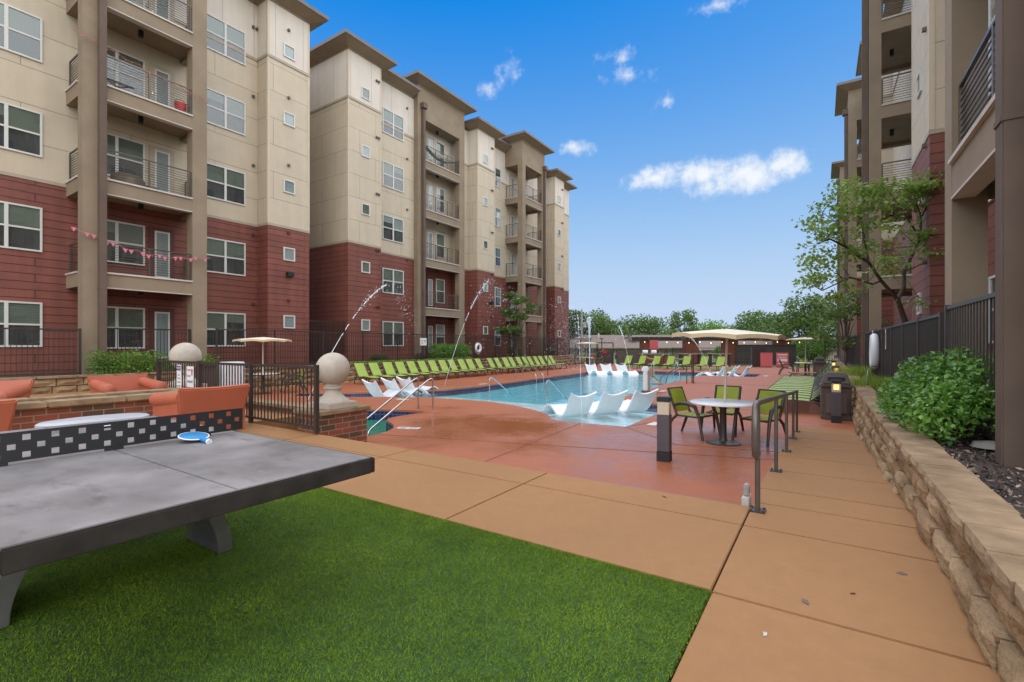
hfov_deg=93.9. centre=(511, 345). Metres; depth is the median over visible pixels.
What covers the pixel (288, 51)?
window
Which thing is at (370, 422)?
spa water
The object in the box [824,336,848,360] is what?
fence
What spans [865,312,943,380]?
fence
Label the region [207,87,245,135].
window
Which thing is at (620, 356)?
board fence
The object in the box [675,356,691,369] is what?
sun lounger
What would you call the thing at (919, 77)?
window
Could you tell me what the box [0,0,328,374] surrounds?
apartment building
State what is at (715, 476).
pool deck
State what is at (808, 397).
sun lounger
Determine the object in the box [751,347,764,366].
slatted gate
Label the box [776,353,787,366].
sign
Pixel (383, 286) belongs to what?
water jet
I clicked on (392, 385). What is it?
pool chair
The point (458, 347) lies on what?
hedge
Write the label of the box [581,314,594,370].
water jet
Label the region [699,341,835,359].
house
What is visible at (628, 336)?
tree
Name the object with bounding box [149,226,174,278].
door
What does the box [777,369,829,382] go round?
sun lounger
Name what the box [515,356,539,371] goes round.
sun lounger
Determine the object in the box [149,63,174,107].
door
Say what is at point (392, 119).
window
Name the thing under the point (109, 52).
window
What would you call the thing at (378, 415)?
spa tile band
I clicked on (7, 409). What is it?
armchair
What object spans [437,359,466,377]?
sun lounger
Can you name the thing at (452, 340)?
fence
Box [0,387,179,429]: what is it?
fire pit
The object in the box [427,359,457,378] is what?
sun lounger
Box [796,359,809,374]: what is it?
patio chair
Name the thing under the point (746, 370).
pool chair
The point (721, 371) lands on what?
pool chair
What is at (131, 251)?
bunting
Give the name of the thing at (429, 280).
door
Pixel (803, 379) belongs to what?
sun lounger
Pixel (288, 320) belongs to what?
window
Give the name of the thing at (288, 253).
window
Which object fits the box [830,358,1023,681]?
stone wall
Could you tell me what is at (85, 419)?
side table
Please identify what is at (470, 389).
pool tile band
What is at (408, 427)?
depth marker
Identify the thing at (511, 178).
door
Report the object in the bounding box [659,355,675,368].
sun lounger
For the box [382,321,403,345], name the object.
window
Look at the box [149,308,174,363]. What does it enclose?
door
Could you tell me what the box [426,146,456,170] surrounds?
hammock
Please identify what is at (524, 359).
sun lounger
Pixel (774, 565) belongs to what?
path
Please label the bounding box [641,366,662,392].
pool lift
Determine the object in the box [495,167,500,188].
window
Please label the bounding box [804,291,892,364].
tree
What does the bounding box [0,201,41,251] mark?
window
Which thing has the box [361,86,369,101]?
window
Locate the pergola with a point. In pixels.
(688, 345)
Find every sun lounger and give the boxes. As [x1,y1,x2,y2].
[353,362,387,383]
[367,362,401,381]
[382,361,413,381]
[394,361,425,380]
[406,360,437,379]
[416,360,447,379]
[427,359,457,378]
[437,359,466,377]
[447,359,475,376]
[457,358,484,376]
[465,358,492,375]
[474,358,501,374]
[486,357,512,372]
[493,357,519,372]
[501,357,526,372]
[508,357,532,371]
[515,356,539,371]
[521,356,545,370]
[526,356,549,368]
[532,356,555,368]
[538,356,560,368]
[544,355,566,368]
[548,355,570,366]
[616,355,632,367]
[629,355,646,367]
[644,355,661,367]
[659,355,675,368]
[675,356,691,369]
[692,356,709,369]
[708,356,724,370]
[755,391,820,406]
[767,385,819,390]
[769,381,820,388]
[771,371,832,387]
[772,386,819,393]
[774,370,831,385]
[775,370,829,383]
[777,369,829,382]
[779,368,829,380]
[780,367,830,379]
[781,366,829,378]
[782,365,829,377]
[788,363,828,376]
[788,389,820,399]
[795,386,820,396]
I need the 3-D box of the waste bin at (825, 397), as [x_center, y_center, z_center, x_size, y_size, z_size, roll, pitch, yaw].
[7.711,1.200,11.386,0.640,1.100,0.640,0,0,31]
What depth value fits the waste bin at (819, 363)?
25.36 m
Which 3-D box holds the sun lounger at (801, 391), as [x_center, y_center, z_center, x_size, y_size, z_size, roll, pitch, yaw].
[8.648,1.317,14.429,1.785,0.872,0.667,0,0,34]
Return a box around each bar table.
[639,354,671,365]
[678,353,700,366]
[707,353,730,366]
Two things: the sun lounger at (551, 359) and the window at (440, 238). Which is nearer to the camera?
the window at (440, 238)
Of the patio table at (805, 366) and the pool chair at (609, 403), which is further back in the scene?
the patio table at (805, 366)
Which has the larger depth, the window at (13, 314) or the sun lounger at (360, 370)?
the sun lounger at (360, 370)
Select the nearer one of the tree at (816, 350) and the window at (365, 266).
the window at (365, 266)
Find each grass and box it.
[819,364,873,377]
[849,373,891,389]
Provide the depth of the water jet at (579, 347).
12.11 m
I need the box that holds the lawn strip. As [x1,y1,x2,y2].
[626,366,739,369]
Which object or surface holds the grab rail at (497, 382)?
on the pool shelf
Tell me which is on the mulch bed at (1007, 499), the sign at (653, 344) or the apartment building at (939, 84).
the apartment building at (939, 84)
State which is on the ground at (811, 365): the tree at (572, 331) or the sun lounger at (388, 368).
the tree at (572, 331)
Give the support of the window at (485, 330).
in the apartment building at (394, 204)
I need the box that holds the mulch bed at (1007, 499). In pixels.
[834,355,1023,518]
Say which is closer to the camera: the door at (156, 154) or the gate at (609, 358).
the door at (156, 154)
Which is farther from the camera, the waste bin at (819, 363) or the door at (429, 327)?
the door at (429, 327)
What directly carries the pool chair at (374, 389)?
on the pool shelf
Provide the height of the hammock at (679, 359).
1.513 m
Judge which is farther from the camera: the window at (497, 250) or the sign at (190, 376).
the window at (497, 250)
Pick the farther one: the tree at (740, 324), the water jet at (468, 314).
the tree at (740, 324)
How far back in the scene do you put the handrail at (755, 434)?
4.39 m
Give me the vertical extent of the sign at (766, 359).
1.150 m
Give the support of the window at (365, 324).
in the apartment building at (394, 204)
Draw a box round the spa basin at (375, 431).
[367,420,385,435]
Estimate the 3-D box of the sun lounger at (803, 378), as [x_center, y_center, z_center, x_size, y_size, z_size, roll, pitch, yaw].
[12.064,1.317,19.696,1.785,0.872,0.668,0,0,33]
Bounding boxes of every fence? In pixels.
[0,327,81,375]
[107,328,190,365]
[156,359,318,433]
[215,328,588,367]
[309,320,344,361]
[575,344,596,364]
[616,350,658,364]
[672,348,717,362]
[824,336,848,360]
[847,334,859,368]
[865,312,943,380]
[944,292,994,440]
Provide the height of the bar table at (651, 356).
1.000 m
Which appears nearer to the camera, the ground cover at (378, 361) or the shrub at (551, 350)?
the ground cover at (378, 361)
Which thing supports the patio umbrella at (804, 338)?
on the patio table at (805, 366)
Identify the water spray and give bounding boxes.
[435,280,612,371]
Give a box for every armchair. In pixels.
[0,379,34,398]
[0,398,17,431]
[87,374,167,392]
[149,383,249,430]
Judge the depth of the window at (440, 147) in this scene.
32.63 m
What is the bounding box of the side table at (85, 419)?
[35,413,149,427]
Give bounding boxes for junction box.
[741,483,750,505]
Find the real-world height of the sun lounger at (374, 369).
0.977 m
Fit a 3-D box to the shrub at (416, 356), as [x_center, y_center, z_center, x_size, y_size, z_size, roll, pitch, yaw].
[-5.452,0.715,27.925,1.001,0.599,1.392,0,0,33]
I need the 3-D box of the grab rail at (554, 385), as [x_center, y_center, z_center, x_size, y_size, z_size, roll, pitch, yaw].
[1.617,1.624,17.039,0.042,0.831,1.591,0,0,33]
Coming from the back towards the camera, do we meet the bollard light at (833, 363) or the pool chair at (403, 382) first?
the bollard light at (833, 363)
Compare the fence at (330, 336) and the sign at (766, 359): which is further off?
the sign at (766, 359)
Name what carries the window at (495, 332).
in the apartment building at (394, 204)
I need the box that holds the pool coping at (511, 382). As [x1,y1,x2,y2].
[293,370,760,406]
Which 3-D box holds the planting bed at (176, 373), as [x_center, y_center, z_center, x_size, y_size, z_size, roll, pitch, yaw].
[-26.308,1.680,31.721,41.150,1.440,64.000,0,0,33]
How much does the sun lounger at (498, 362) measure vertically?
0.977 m
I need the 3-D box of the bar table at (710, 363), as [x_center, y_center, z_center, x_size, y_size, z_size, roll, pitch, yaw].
[16.997,1.220,39.221,1.800,1.060,0.700,0,0,2]
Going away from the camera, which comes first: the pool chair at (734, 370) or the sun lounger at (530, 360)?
the pool chair at (734, 370)
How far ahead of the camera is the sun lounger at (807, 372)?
24.46 m
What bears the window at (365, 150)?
in the apartment building at (394, 204)
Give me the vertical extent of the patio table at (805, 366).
0.738 m
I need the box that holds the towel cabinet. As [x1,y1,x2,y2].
[219,361,244,385]
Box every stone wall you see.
[0,354,595,394]
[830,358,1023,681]
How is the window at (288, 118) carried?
in the apartment building at (225, 169)
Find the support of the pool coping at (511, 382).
on the pool deck
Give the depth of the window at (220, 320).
20.38 m
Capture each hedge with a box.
[84,348,162,374]
[154,353,219,371]
[428,343,471,360]
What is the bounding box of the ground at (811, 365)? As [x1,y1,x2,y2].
[614,359,831,367]
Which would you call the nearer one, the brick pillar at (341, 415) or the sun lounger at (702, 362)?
the brick pillar at (341, 415)
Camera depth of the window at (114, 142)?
17.54 m
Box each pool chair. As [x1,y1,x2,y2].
[362,379,410,396]
[381,377,430,395]
[396,376,438,394]
[540,391,596,417]
[585,364,607,376]
[588,390,627,414]
[600,363,622,375]
[615,363,637,376]
[619,389,658,412]
[696,366,727,375]
[707,365,739,375]
[723,365,751,376]
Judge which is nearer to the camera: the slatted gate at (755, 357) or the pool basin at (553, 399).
the pool basin at (553, 399)
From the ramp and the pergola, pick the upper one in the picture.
the pergola
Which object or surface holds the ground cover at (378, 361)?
on the planting bed at (176, 373)
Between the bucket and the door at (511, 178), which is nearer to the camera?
the bucket
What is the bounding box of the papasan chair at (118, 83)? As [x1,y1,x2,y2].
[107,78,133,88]
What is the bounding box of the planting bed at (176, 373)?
[0,355,595,387]
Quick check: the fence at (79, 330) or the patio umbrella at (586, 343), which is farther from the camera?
the patio umbrella at (586, 343)
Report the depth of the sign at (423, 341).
27.17 m
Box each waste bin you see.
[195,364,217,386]
[813,357,826,376]
[819,372,852,420]
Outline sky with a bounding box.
[303,0,884,338]
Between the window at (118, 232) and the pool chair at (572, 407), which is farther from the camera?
the window at (118, 232)
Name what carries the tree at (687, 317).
on the ground at (811, 365)
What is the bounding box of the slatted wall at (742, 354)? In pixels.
[735,345,795,364]
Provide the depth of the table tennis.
2.38 m
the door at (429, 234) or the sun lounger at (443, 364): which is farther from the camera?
the door at (429, 234)
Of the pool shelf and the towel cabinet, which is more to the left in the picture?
the towel cabinet
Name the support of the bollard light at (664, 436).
on the pool deck
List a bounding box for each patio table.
[256,372,279,393]
[690,398,753,446]
[794,362,812,375]
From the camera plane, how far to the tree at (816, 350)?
45.18 m
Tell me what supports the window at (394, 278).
in the apartment building at (394, 204)
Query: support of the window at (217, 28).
in the apartment building at (225, 169)
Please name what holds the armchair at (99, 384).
on the path at (774, 565)
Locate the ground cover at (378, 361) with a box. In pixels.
[349,357,472,364]
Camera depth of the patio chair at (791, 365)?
28.00 m
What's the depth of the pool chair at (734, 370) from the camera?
28.18 m
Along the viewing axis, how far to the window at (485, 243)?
34.60 m
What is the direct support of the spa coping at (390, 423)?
on the pool deck
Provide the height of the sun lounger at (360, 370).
0.977 m
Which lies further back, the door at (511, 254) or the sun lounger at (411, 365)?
the door at (511, 254)
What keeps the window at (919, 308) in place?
in the apartment building at (939, 84)
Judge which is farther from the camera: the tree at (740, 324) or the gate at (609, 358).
the tree at (740, 324)
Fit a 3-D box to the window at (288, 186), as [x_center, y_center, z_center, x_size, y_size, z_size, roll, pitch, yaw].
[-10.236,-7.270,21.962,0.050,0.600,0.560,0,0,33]
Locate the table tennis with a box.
[0,408,374,627]
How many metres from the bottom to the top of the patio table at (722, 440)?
0.738 m
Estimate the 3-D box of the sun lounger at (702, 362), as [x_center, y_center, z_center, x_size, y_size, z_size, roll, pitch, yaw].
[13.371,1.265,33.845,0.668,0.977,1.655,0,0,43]
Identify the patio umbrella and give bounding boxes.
[232,337,291,372]
[575,342,598,356]
[672,329,785,401]
[786,337,824,361]
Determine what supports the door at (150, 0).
in the apartment building at (225, 169)
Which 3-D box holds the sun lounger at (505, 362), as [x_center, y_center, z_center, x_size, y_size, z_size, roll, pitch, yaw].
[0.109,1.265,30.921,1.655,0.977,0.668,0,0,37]
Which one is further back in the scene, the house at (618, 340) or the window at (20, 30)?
the house at (618, 340)
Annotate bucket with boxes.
[174,99,185,111]
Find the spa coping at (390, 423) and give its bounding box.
[367,409,423,426]
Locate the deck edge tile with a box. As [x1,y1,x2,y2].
[356,386,472,391]
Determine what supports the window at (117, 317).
in the apartment building at (225, 169)
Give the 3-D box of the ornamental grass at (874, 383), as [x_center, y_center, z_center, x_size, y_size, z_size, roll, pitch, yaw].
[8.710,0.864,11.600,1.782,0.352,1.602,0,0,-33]
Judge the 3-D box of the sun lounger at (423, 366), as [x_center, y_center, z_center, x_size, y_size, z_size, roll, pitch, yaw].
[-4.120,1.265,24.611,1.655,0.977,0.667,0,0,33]
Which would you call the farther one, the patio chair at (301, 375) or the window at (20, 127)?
the patio chair at (301, 375)
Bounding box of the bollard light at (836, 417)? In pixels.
[831,380,841,422]
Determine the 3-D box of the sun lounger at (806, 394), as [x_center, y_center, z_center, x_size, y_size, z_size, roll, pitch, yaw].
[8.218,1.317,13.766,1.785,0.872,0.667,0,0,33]
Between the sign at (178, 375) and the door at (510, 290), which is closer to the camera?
the sign at (178, 375)
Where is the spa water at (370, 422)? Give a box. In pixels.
[367,418,387,435]
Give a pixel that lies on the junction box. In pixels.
(746, 499)
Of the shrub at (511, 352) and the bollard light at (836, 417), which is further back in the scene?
the shrub at (511, 352)
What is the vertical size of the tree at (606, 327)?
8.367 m
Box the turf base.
[0,488,708,681]
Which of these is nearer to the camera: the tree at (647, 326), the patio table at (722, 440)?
the patio table at (722, 440)
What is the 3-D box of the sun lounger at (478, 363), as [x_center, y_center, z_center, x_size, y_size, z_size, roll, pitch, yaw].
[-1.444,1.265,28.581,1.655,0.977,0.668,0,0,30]
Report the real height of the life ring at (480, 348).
0.769 m
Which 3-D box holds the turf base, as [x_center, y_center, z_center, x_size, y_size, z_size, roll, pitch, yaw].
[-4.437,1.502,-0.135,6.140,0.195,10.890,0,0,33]
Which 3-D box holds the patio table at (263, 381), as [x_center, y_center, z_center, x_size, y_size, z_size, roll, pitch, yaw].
[-8.990,1.381,17.247,1.120,0.738,1.120,0,0,33]
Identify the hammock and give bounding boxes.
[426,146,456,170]
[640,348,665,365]
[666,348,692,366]
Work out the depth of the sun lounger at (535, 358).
34.55 m
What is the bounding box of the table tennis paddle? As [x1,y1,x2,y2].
[177,432,211,443]
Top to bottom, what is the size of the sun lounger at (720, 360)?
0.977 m
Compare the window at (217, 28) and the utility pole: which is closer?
the window at (217, 28)
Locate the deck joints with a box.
[367,375,819,461]
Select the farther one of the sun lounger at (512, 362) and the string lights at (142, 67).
the sun lounger at (512, 362)
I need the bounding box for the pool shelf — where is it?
[437,397,654,426]
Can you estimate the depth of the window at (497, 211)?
37.37 m
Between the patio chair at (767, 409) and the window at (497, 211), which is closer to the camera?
the patio chair at (767, 409)
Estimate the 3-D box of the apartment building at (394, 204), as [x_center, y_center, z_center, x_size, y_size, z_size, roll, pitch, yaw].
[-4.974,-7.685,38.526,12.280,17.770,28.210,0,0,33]
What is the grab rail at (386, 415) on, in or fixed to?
on the pool deck
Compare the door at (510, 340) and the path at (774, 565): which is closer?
the path at (774, 565)
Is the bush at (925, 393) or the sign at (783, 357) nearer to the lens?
the bush at (925, 393)
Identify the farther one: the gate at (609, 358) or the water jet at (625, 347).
the gate at (609, 358)
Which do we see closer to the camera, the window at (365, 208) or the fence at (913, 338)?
the fence at (913, 338)
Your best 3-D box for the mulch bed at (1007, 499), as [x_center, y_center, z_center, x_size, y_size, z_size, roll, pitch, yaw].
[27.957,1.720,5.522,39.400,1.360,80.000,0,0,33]
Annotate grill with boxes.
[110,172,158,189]
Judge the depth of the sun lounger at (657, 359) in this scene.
36.14 m
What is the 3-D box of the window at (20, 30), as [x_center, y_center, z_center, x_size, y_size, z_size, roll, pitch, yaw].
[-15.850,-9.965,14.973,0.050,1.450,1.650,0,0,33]
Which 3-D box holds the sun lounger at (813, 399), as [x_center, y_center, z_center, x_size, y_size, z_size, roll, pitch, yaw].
[7.366,1.317,12.451,1.785,0.872,0.668,0,0,33]
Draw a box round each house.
[570,333,720,358]
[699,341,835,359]
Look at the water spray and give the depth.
29.90 m
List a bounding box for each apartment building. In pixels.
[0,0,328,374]
[309,28,576,363]
[831,0,1023,468]
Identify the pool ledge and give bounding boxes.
[583,375,642,393]
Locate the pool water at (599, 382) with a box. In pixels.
[300,372,755,426]
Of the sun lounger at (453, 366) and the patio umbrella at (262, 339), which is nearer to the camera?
the patio umbrella at (262, 339)
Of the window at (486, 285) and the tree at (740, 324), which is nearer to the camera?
the window at (486, 285)
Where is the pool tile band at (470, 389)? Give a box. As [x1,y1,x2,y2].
[297,371,757,411]
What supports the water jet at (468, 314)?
on the pool deck
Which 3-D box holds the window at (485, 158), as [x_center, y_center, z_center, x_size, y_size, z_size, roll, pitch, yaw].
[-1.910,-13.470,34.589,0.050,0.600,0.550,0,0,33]
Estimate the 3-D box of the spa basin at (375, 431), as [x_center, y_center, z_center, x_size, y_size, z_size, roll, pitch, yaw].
[-4.089,2.375,11.064,3.349,0.650,3.976,0,0,5]
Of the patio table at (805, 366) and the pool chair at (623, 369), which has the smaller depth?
the patio table at (805, 366)
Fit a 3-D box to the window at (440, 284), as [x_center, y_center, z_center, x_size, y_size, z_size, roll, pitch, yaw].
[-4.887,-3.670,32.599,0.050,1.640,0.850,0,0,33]
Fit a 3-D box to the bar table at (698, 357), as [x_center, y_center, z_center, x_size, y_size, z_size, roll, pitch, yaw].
[14.612,1.220,39.236,1.800,1.060,0.700,0,0,2]
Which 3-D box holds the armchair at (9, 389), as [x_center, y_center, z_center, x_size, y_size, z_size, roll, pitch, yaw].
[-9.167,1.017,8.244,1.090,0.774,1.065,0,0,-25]
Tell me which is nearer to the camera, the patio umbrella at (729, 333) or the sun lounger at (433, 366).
the patio umbrella at (729, 333)
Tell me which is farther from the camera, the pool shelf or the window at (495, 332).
the window at (495, 332)
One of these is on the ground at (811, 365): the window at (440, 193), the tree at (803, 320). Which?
the tree at (803, 320)
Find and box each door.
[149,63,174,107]
[149,144,174,193]
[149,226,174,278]
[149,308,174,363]
[150,0,174,22]
[426,135,433,161]
[426,182,433,210]
[426,229,433,258]
[426,276,433,307]
[426,324,433,355]
[509,174,514,197]
[509,213,514,236]
[509,251,514,275]
[509,289,514,312]
[509,328,514,352]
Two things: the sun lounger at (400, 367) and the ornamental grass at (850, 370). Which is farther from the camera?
the sun lounger at (400, 367)
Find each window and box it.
[0,1,41,62]
[0,101,41,157]
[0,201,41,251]
[0,300,41,346]
[107,46,144,96]
[107,133,144,180]
[107,219,144,265]
[107,306,144,348]
[131,0,144,7]
[207,13,245,65]
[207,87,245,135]
[207,162,245,205]
[207,237,245,275]
[207,312,245,346]
[283,42,294,61]
[283,110,294,127]
[283,179,294,194]
[283,247,294,261]
[283,315,294,328]
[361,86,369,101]
[361,144,369,158]
[361,202,369,215]
[361,261,369,273]
[361,319,369,330]
[382,107,403,141]
[382,160,403,192]
[382,214,403,243]
[382,267,403,294]
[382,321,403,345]
[436,141,444,166]
[436,187,444,213]
[436,233,444,258]
[436,279,444,303]
[436,324,444,347]
[483,154,487,163]
[483,197,487,206]
[483,240,487,248]
[483,283,487,291]
[483,326,487,334]
[494,287,500,306]
[494,327,500,345]
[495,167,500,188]
[495,207,500,227]
[495,247,500,266]
[916,69,921,98]
[916,292,921,314]
[988,0,994,64]
[988,275,994,342]
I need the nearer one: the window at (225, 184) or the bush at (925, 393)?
the bush at (925, 393)
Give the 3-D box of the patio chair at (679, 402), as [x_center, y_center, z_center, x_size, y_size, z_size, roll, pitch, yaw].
[3.485,1.296,9.239,0.696,0.924,0.844,0,0,-39]
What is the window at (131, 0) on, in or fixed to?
in the apartment building at (225, 169)
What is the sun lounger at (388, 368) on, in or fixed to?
on the pool deck
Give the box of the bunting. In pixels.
[71,227,209,261]
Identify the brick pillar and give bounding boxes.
[168,343,206,387]
[293,353,370,441]
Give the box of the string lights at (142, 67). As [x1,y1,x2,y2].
[73,29,207,101]
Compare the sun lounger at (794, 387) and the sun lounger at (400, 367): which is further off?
the sun lounger at (400, 367)
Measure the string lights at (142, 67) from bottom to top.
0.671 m
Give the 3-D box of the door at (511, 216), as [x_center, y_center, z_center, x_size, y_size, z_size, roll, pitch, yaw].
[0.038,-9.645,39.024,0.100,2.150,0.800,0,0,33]
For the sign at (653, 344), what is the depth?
42.97 m
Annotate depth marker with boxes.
[396,427,420,428]
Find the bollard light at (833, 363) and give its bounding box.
[831,361,835,370]
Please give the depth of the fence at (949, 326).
5.26 m
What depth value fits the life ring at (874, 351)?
13.49 m
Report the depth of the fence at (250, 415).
8.37 m
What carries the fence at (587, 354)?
on the pool deck
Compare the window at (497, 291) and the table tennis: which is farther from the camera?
the window at (497, 291)
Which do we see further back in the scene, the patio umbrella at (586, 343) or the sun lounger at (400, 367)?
the patio umbrella at (586, 343)
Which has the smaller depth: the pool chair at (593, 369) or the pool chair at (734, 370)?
the pool chair at (734, 370)
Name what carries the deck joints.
on the pool deck
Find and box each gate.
[597,342,613,364]
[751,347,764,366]
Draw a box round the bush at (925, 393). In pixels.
[872,346,994,446]
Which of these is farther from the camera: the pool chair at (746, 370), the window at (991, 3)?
the pool chair at (746, 370)
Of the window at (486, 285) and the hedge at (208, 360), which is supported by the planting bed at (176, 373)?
the hedge at (208, 360)
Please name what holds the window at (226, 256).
in the apartment building at (225, 169)
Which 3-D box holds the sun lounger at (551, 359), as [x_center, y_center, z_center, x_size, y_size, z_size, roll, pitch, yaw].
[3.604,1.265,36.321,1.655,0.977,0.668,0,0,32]
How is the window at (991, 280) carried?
in the apartment building at (939, 84)
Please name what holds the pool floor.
in the pool basin at (553, 399)
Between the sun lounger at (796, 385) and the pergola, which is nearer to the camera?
the sun lounger at (796, 385)
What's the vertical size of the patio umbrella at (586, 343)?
1.258 m
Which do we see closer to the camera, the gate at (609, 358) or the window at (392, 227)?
the window at (392, 227)
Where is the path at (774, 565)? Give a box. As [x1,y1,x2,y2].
[30,391,999,681]
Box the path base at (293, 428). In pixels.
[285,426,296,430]
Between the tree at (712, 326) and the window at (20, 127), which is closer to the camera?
the window at (20, 127)
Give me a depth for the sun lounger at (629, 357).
37.32 m
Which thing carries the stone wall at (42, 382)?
on the ground at (811, 365)
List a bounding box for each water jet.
[306,284,419,403]
[444,280,515,386]
[568,309,585,406]
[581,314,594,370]
[611,325,633,390]
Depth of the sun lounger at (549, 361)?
35.88 m
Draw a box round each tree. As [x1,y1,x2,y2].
[492,292,538,355]
[569,309,595,337]
[573,308,631,334]
[615,313,677,334]
[622,334,638,342]
[667,308,699,334]
[682,318,737,331]
[710,345,720,358]
[727,309,795,334]
[759,294,836,345]
[791,165,944,321]
[791,333,839,363]
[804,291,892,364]
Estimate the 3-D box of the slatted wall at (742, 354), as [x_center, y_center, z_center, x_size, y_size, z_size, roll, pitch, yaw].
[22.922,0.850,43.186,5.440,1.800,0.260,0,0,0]
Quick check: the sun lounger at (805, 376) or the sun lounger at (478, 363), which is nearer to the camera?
the sun lounger at (805, 376)
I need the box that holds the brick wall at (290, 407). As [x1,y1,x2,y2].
[245,398,306,414]
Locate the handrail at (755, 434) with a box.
[749,390,800,513]
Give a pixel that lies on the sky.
(691, 136)
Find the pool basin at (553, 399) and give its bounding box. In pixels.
[427,375,678,413]
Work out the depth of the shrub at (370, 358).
25.15 m
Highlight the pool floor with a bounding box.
[541,395,601,404]
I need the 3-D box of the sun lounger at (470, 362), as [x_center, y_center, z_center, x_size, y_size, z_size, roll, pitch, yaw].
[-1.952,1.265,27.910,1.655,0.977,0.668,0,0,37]
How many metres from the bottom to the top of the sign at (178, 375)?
0.620 m
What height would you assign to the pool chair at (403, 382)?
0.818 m
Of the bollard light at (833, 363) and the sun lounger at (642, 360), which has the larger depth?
the sun lounger at (642, 360)
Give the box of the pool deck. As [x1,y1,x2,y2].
[256,363,854,504]
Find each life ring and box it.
[475,342,481,352]
[869,333,879,368]
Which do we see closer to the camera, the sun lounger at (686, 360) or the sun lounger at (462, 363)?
the sun lounger at (462, 363)
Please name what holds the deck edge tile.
on the pool deck
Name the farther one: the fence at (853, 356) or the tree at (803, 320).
the tree at (803, 320)
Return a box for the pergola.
[631,337,811,363]
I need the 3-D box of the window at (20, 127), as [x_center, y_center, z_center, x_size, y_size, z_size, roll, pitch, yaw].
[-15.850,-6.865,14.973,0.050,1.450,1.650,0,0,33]
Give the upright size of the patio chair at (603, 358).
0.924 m
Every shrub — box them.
[369,354,389,362]
[412,352,428,359]
[509,345,522,355]
[547,345,558,354]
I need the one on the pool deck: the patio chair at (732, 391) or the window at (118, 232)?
the patio chair at (732, 391)
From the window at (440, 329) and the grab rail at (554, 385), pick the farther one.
the window at (440, 329)
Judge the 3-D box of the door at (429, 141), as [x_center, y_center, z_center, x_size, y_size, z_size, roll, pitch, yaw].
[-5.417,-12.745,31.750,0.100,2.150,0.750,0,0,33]
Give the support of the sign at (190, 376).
attached to the fence at (250, 415)
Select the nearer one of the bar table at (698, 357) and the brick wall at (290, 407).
the brick wall at (290, 407)
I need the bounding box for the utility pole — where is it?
[581,309,585,354]
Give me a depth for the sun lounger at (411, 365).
24.19 m
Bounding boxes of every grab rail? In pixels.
[367,378,433,435]
[489,377,511,398]
[515,362,543,381]
[546,380,563,398]
[659,364,691,385]
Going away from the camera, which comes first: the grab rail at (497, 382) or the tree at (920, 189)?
the tree at (920, 189)
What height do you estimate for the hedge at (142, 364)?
0.997 m
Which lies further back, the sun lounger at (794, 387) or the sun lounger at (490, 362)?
the sun lounger at (490, 362)
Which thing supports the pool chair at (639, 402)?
on the pool shelf
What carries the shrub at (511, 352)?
on the planting bed at (176, 373)
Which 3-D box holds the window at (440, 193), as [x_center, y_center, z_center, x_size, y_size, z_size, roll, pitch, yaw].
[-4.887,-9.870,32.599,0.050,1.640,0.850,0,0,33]
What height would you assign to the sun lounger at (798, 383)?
0.872 m
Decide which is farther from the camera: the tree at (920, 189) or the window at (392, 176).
the window at (392, 176)
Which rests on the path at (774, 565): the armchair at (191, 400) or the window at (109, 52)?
the armchair at (191, 400)
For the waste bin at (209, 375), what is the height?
0.900 m
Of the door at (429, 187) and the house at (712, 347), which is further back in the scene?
the house at (712, 347)
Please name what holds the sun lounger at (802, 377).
on the pool deck
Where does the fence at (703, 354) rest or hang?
on the ground at (811, 365)
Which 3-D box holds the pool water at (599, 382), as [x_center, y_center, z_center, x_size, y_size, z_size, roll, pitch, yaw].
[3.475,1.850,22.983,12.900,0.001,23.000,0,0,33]
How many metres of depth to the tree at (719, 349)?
50.13 m
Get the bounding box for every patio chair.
[280,369,306,391]
[595,355,605,365]
[667,386,719,440]
[701,385,743,436]
[731,389,788,445]
[778,359,795,374]
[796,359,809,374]
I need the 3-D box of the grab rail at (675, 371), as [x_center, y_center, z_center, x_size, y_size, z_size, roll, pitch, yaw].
[7.513,1.541,21.944,2.164,1.324,0.607,0,0,-20]
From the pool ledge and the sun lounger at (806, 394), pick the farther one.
the pool ledge
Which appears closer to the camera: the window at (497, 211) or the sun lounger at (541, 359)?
the sun lounger at (541, 359)
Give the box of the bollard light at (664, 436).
[656,396,671,461]
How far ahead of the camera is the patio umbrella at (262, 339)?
16.78 m
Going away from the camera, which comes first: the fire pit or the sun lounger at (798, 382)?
the fire pit
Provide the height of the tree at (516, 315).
4.959 m
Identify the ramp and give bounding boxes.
[760,426,908,509]
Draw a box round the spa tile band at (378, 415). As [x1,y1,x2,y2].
[367,411,415,430]
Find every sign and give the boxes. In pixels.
[177,365,180,387]
[187,366,193,387]
[420,337,426,358]
[650,340,657,349]
[760,353,772,366]
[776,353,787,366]
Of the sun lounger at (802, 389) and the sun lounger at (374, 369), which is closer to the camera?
the sun lounger at (802, 389)
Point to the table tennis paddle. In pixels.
(202, 437)

